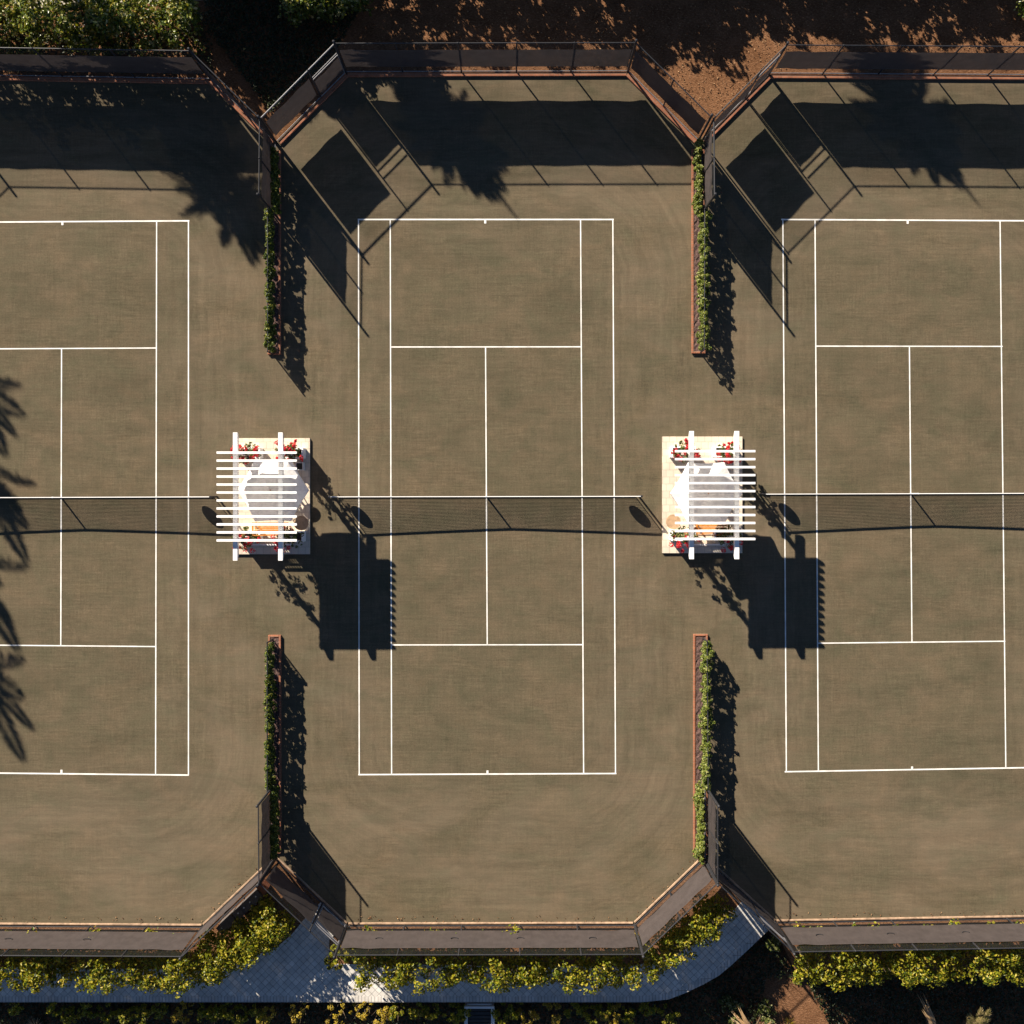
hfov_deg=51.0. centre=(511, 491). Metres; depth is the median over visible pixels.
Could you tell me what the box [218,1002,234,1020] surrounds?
shrub
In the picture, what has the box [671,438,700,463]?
bougainvillea
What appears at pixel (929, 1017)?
dry palm stalk
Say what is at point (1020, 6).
shrub
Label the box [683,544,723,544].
slatted railing
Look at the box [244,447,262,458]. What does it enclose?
planter box
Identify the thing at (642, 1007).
shrub
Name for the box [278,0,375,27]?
shrub
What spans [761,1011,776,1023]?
shrub
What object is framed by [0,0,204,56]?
hedge
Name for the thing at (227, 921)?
cabinet
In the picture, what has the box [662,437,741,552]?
stone platform
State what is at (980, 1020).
cycad
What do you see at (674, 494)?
sun umbrella
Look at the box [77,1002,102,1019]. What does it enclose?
shrub
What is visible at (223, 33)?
ground cover
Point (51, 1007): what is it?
shrub
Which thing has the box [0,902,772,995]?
path
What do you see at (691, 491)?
pergola
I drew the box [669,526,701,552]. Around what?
bougainvillea
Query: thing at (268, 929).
shrub
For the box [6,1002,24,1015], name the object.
shrub
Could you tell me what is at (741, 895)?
windscreen fence
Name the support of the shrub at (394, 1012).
on the garden ground at (792, 1002)
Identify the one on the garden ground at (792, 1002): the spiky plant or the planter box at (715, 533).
the spiky plant
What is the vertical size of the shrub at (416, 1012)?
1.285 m
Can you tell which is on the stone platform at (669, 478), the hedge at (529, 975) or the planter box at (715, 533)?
the planter box at (715, 533)
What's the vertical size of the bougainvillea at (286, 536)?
1.904 m
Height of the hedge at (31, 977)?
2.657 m
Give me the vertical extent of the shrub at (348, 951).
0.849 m
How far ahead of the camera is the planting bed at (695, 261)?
45.90 m
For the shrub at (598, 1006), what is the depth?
45.99 m
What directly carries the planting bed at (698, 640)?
on the court surface
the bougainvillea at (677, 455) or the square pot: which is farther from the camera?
the square pot
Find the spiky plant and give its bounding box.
[729,1006,771,1023]
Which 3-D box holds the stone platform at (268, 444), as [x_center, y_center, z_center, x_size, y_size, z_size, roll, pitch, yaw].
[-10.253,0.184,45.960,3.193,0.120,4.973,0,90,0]
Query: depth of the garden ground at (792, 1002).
46.90 m
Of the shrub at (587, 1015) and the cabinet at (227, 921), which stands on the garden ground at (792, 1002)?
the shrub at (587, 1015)
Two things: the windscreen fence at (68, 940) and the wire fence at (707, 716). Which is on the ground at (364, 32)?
the windscreen fence at (68, 940)
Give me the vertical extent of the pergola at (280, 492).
2.890 m
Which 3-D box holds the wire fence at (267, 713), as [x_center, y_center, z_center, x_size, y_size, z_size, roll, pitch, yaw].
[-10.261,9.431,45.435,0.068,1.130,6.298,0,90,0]
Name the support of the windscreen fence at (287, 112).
on the court surface
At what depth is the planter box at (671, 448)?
45.26 m
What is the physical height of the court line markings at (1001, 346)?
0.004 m
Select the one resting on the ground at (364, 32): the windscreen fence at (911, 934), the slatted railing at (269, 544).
the windscreen fence at (911, 934)
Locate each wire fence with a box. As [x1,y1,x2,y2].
[266,639,272,791]
[267,208,273,354]
[700,208,704,352]
[703,638,708,789]
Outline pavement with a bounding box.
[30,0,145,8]
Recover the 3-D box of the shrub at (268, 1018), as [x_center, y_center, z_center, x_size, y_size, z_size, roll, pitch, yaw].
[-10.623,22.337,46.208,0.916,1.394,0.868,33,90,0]
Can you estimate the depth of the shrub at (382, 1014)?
45.93 m
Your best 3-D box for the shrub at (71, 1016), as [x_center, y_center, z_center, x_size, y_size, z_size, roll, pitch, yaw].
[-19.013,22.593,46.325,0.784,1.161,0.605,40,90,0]
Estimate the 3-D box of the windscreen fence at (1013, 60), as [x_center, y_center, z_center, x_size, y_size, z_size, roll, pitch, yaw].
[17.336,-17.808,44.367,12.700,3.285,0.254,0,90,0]
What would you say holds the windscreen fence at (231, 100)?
on the court surface
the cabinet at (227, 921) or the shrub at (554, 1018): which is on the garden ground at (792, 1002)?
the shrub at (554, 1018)
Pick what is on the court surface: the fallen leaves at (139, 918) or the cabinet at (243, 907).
the fallen leaves at (139, 918)
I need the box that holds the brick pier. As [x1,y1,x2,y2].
[256,879,269,894]
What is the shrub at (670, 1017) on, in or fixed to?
on the garden ground at (792, 1002)
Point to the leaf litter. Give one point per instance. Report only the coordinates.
(601, 33)
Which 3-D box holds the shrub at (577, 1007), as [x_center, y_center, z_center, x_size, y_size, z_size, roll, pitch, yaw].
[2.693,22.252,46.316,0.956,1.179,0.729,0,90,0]
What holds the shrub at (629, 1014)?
on the garden ground at (792, 1002)
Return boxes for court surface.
[0,72,1023,924]
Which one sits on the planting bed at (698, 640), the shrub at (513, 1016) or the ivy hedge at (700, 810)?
the ivy hedge at (700, 810)
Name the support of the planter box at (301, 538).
on the stone platform at (268, 444)
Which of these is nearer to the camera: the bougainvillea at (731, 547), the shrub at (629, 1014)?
the bougainvillea at (731, 547)
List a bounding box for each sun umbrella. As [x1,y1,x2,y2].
[239,462,308,520]
[670,462,741,524]
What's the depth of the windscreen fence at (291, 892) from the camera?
44.57 m
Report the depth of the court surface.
45.99 m
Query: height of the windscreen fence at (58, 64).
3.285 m
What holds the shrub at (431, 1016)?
on the garden ground at (792, 1002)
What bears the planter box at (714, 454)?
on the stone platform at (669, 478)
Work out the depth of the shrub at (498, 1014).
46.09 m
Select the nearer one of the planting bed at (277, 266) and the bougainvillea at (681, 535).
the bougainvillea at (681, 535)
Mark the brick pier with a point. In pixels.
(265, 884)
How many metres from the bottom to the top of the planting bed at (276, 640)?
0.141 m
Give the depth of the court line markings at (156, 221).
45.99 m
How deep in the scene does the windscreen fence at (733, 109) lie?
44.95 m
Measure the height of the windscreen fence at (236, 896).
3.285 m
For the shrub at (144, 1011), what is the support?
on the garden ground at (792, 1002)
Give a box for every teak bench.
[252,522,287,535]
[696,524,728,535]
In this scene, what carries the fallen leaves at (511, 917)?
on the court surface
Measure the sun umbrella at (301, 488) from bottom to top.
2.440 m
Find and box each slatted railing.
[252,544,291,544]
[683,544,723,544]
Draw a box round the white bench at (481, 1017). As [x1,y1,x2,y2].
[464,1002,494,1023]
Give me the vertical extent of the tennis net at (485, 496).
1.115 m
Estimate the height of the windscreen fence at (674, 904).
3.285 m
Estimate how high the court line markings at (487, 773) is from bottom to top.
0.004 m
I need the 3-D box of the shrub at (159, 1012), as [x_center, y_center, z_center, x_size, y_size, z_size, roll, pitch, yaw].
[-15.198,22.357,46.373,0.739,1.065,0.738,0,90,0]
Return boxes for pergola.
[217,432,296,560]
[675,431,754,558]
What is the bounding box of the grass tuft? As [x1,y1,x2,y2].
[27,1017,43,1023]
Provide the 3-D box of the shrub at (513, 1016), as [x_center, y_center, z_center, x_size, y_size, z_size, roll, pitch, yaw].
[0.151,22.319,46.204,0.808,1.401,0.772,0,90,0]
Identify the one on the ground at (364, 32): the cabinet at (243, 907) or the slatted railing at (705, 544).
the cabinet at (243, 907)
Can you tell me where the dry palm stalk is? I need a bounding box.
[916,992,935,1023]
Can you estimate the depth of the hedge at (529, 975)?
44.35 m
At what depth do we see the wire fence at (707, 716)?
44.93 m
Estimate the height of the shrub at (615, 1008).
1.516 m
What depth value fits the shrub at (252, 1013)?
46.02 m
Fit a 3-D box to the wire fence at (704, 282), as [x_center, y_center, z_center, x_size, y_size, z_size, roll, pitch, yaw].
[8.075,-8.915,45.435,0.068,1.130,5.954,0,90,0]
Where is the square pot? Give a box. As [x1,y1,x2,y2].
[295,462,304,469]
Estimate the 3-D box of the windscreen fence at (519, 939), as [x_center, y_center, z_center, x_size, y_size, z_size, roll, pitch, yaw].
[-0.904,18.534,44.367,12.396,3.285,0.164,0,90,0]
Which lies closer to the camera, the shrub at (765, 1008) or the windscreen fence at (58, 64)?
the windscreen fence at (58, 64)
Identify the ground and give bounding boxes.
[0,0,1023,971]
[0,931,1023,1023]
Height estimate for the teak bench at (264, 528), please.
0.900 m
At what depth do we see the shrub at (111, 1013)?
46.12 m
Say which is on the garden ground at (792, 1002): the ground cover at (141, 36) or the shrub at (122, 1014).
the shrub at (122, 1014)
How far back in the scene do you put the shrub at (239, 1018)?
46.02 m
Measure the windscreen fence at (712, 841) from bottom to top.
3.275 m
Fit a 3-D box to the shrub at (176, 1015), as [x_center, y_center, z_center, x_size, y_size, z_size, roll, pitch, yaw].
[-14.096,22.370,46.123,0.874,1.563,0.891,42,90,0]
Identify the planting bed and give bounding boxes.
[267,150,280,354]
[268,635,280,853]
[691,149,705,353]
[693,634,707,854]
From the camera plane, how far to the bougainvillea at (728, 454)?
44.67 m
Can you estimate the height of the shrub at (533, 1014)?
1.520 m
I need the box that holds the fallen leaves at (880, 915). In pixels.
[780,910,1021,918]
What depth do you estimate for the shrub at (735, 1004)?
46.48 m
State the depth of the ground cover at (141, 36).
45.88 m
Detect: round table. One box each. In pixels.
[294,516,308,529]
[666,514,680,528]
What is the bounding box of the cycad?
[959,1008,990,1023]
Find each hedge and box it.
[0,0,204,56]
[0,926,214,998]
[262,642,280,859]
[263,146,281,352]
[352,924,642,995]
[691,138,712,350]
[692,640,715,864]
[791,917,1023,991]
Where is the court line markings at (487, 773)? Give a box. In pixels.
[358,219,615,774]
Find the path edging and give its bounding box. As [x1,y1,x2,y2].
[0,927,767,1001]
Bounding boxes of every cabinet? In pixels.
[216,907,235,934]
[232,888,262,918]
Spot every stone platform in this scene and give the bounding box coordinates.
[239,438,309,553]
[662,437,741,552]
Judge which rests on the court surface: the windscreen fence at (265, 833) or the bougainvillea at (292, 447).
the windscreen fence at (265, 833)
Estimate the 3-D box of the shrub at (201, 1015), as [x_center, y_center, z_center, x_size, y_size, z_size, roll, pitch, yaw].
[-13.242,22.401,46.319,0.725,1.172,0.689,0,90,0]
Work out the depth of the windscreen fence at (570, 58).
44.61 m
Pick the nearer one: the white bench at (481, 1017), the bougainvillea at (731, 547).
the bougainvillea at (731, 547)
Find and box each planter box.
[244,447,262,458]
[286,447,305,458]
[294,531,305,541]
[669,446,695,456]
[669,530,695,540]
[712,446,733,456]
[712,532,731,540]
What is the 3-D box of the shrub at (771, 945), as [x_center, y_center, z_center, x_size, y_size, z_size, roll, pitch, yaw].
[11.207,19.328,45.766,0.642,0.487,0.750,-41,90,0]
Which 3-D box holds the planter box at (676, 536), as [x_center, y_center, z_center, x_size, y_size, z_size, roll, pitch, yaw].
[7.242,1.829,45.578,1.040,0.644,0.480,0,90,0]
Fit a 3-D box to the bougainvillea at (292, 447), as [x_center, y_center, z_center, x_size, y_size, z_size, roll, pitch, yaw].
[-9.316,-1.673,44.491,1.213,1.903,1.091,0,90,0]
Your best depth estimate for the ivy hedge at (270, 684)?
45.11 m
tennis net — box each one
[0,496,217,497]
[328,495,642,497]
[758,493,1023,494]
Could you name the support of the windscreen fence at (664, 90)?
on the court surface
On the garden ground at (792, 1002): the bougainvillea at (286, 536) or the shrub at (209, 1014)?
the shrub at (209, 1014)
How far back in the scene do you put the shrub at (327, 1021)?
45.88 m
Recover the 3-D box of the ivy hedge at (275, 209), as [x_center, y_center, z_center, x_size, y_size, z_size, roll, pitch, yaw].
[-10.169,-10.203,45.405,0.642,1.124,8.573,1,90,0]
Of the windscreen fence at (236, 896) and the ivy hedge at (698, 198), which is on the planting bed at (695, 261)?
the ivy hedge at (698, 198)
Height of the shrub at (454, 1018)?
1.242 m
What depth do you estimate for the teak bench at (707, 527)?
45.45 m
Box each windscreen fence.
[0,47,209,83]
[0,923,202,960]
[182,858,275,956]
[187,47,274,143]
[255,784,274,882]
[256,119,276,214]
[259,858,347,958]
[260,40,347,144]
[335,39,637,76]
[336,922,644,957]
[626,43,712,142]
[634,858,718,953]
[701,118,716,209]
[704,41,788,138]
[704,790,719,883]
[706,858,795,955]
[770,44,1023,79]
[776,915,1023,952]
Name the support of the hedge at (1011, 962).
on the ground at (364, 32)
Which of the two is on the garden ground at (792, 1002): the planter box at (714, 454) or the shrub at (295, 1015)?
the shrub at (295, 1015)
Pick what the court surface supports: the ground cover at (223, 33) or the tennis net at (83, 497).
the tennis net at (83, 497)
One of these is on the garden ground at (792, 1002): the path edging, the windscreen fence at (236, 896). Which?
the path edging
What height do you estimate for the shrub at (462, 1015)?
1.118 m
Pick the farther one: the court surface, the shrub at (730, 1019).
the shrub at (730, 1019)
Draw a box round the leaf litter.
[375,0,1023,124]
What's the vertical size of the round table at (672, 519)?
0.506 m
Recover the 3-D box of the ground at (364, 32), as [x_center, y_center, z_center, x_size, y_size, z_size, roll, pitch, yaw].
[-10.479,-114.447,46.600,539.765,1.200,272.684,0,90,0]
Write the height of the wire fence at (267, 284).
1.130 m
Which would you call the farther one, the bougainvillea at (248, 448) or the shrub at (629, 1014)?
the shrub at (629, 1014)
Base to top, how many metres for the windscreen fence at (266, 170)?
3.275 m
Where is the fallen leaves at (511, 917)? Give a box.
[358,861,694,922]
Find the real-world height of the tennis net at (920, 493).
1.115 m
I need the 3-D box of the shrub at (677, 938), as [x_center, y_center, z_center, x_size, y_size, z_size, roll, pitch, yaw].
[7.160,18.475,44.658,4.763,2.692,2.051,-33,90,0]
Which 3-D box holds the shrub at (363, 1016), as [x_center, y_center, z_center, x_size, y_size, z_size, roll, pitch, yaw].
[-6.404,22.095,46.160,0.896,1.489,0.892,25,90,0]
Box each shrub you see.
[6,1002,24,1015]
[45,1002,65,1016]
[60,1005,80,1023]
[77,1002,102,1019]
[99,1002,117,1023]
[115,1005,137,1023]
[134,1002,153,1023]
[151,1002,168,1019]
[170,1000,193,1023]
[191,893,295,985]
[197,1002,212,1022]
[205,1004,223,1022]
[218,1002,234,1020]
[228,1003,248,1023]
[248,1004,268,1020]
[254,1003,275,1023]
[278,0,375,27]
[288,1002,308,1022]
[324,944,342,970]
[324,999,352,1023]
[340,948,356,962]
[352,1001,373,1020]
[372,1004,391,1023]
[389,1002,406,1020]
[406,1002,426,1019]
[421,1002,440,1022]
[442,1002,463,1023]
[455,1002,470,1021]
[490,1002,511,1023]
[507,1002,524,1020]
[516,1005,539,1023]
[542,1002,561,1023]
[563,1002,585,1019]
[581,1003,599,1023]
[594,1002,614,1020]
[600,1002,620,1023]
[620,1006,636,1023]
[634,891,737,984]
[638,1002,657,1019]
[657,1003,680,1023]
[726,1000,744,1012]
[727,1012,743,1023]
[757,998,772,1014]
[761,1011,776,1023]
[765,935,781,951]
[1014,0,1023,18]
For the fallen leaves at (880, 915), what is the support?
on the court surface
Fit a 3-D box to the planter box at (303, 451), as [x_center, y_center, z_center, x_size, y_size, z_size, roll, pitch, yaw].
[-9.332,-1.639,45.578,1.040,0.644,0.480,0,90,0]
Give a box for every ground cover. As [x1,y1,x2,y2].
[0,11,212,74]
[202,0,358,111]
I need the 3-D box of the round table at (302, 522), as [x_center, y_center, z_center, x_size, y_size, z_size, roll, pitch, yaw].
[-8.929,1.321,45.653,0.620,0.506,0.620,0,90,0]
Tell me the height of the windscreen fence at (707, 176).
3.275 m
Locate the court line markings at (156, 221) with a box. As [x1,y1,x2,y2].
[0,220,188,775]
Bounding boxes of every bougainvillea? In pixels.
[230,442,260,464]
[230,526,260,552]
[270,526,303,552]
[274,439,303,461]
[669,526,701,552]
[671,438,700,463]
[716,441,743,463]
[716,524,742,552]
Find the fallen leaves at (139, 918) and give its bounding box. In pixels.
[0,868,255,923]
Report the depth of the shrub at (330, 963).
45.49 m
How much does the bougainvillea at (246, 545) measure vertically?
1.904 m
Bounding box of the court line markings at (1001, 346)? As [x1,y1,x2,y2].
[781,219,1023,771]

